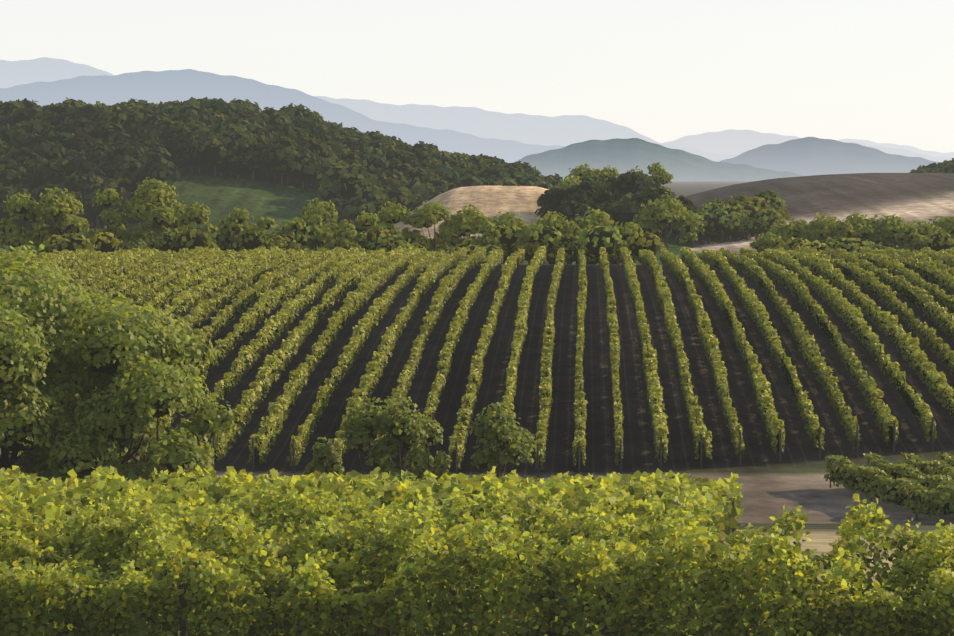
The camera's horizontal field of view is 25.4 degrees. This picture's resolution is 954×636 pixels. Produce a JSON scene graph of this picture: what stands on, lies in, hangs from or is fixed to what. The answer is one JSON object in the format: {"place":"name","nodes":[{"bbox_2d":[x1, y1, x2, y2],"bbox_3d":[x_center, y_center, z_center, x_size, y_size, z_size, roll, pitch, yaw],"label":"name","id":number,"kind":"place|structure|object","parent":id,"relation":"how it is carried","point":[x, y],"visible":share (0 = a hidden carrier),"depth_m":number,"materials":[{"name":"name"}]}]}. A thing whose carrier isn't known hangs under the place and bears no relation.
{"place":"outdoors","nodes":[
{"label":"outdoors","id":0,"kind":"place"},
{"bbox_2d":[0,69,563,162],"bbox_3d":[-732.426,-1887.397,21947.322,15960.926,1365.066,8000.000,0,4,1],"label":"mountain","id":1,"kind":"structure","parent":0,"point":[154,87],"depth_m":20773.14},
{"bbox_2d":[0,57,737,161],"bbox_3d":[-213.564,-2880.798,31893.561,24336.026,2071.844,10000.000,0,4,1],"label":"mountain","id":2,"kind":"structure","parent":0,"point":[564,130],"depth_m":30464.29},
{"bbox_2d":[0,164,953,629],"bbox_3d":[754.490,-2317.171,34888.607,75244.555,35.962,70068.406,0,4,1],"label":"terrain","id":3,"kind":"structure","parent":0,"point":[772,484],"depth_m":161.53,"materials":[{"name":"brown soil"}]},
{"bbox_2d":[0,241,166,486],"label":"tree","id":4,"kind":"object","parent":3,"relation":"on","point":[36,317],"visible":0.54,"depth_m":101.27,"materials":[{"name":"green plant"}]},
{"bbox_2d":[15,289,213,477],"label":"tree","id":5,"kind":"object","parent":3,"relation":"on","point":[117,349],"visible":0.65,"depth_m":101.67,"materials":[{"name":"green plant"}]},
{"bbox_2d":[95,356,233,490],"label":"tree","id":6,"kind":"object","parent":3,"relation":"on","point":[157,399],"visible":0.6,"depth_m":98.66,"materials":[{"name":"green plant"}]},
{"bbox_2d":[0,97,562,228],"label":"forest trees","id":7,"kind":"object","parent":3,"relation":"on","point":[81,151],"depth_m":733.81,"materials":[{"name":"green plant"}]},
{"bbox_2d":[303,437,343,474],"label":"shrub","id":8,"kind":"object","parent":3,"relation":"on","point":[327,453],"visible":0.83,"depth_m":118.89,"materials":[{"name":"green plant"}]},
{"bbox_2d":[0,217,664,264],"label":"hedge trees","id":9,"kind":"object","parent":3,"relation":"on","point":[389,239],"depth_m":324.86,"materials":[{"name":"green plant"}]},
{"bbox_2d":[339,397,391,474],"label":"tree","id":10,"kind":"object","parent":3,"relation":"on","point":[362,429],"visible":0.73,"depth_m":117.71,"materials":[{"name":"green plant"}]},
{"bbox_2d":[0,465,743,543],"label":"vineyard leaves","id":11,"kind":"object","parent":3,"relation":"on","point":[46,501],"visible":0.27,"depth_m":60.00,"materials":[{"name":"green plant"}]},
{"bbox_2d":[366,392,429,483],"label":"tree","id":12,"kind":"object","parent":3,"relation":"on","point":[407,432],"visible":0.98,"depth_m":116.95,"materials":[{"name":"green plant"}]},
{"bbox_2d":[402,410,453,480],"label":"shrub","id":13,"kind":"object","parent":3,"relation":"on","point":[439,462],"visible":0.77,"depth_m":118.69,"materials":[{"name":"green plant"}]},
{"bbox_2d":[0,482,953,635],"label":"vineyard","id":14,"kind":"object","parent":3,"relation":"on","point":[331,565],"depth_m":25.41,"materials":[{"name":"green plant"}]},
{"bbox_2d":[0,245,953,469],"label":"vineyard rows","id":15,"kind":"object","parent":3,"relation":"on","point":[416,257],"visible":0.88,"depth_m":177.86,"materials":[{"name":"green plant"}]},
{"bbox_2d":[0,162,953,264],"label":"tree line","id":16,"kind":"object","parent":3,"relation":"on","point":[61,207],"depth_m":342.77,"materials":[{"name":"green plant"}]},
{"bbox_2d":[16,250,953,635],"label":"vineyard posts","id":17,"kind":"object","parent":3,"relation":"on","point":[184,600],"visible":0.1,"depth_m":134.80,"materials":[{"name":"brown wood"}]},
{"bbox_2d":[830,464,953,514],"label":"grapevines","id":18,"kind":"object","parent":17,"relation":"attached to","point":[895,474],"visible":0.12,"depth_m":115.67,"materials":[{"name":"green plant"}]},
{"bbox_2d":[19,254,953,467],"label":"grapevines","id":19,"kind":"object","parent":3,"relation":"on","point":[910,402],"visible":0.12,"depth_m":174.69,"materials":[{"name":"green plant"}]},
{"bbox_2d":[469,400,536,477],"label":"tree","id":20,"kind":"object","parent":3,"relation":"on","point":[506,438],"visible":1,"depth_m":117.36,"materials":[{"name":"green plant"}]},
{"bbox_2d":[535,171,703,249],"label":"trees","id":21,"kind":"object","parent":3,"relation":"on","point":[623,198],"depth_m":527.46,"materials":[{"name":"green plant"}]},
{"bbox_2d":[696,189,789,244],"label":"field hedge trees","id":22,"kind":"object","parent":3,"relation":"on","point":[739,216],"depth_m":519.51,"materials":[{"name":"green plant"}]},
{"bbox_2d":[754,231,953,253],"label":"hedge trees","id":23,"kind":"object","parent":3,"relation":"on","point":[939,241],"visible":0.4,"depth_m":351.81,"materials":[{"name":"green plant"}]},
{"bbox_2d":[823,452,953,516],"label":"vineyard rows","id":24,"kind":"object","parent":3,"relation":"on","point":[941,483],"visible":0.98,"depth_m":117.22,"materials":[{"name":"green plant"}]},
{"bbox_2d":[909,158,953,172],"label":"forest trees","id":25,"kind":"object","parent":3,"relation":"on","point":[945,166],"visible":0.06,"depth_m":961.38,"materials":[{"name":"green plant"}]},
{"bbox_2d":[0,0,953,152],"label":"sky","id":26,"kind":"structure","parent":0,"point":[878,71],"materials":[{"name":"white"}]},
{"bbox_2d":[516,138,802,180],"bbox_3d":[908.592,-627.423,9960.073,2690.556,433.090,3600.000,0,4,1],"label":"mountain","id":27,"kind":"structure","parent":0,"point":[622,155],"depth_m":9366.54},
{"bbox_2d":[662,129,951,161],"bbox_3d":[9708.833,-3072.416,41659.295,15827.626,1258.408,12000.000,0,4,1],"label":"mountain","id":28,"kind":"structure","parent":0,"point":[732,142],"depth_m":39640.47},
{"bbox_2d":[719,137,940,175],"bbox_3d":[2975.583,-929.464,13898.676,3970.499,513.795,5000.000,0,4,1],"label":"mountain","id":29,"kind":"structure","parent":0,"point":[807,156],"depth_m":12989.32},
{"bbox_2d":[838,139,953,157],"bbox_3d":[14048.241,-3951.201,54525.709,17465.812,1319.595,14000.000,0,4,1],"label":"mountain","id":30,"kind":"structure","parent":0,"point":[917,150],"depth_m":52999.84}
]}

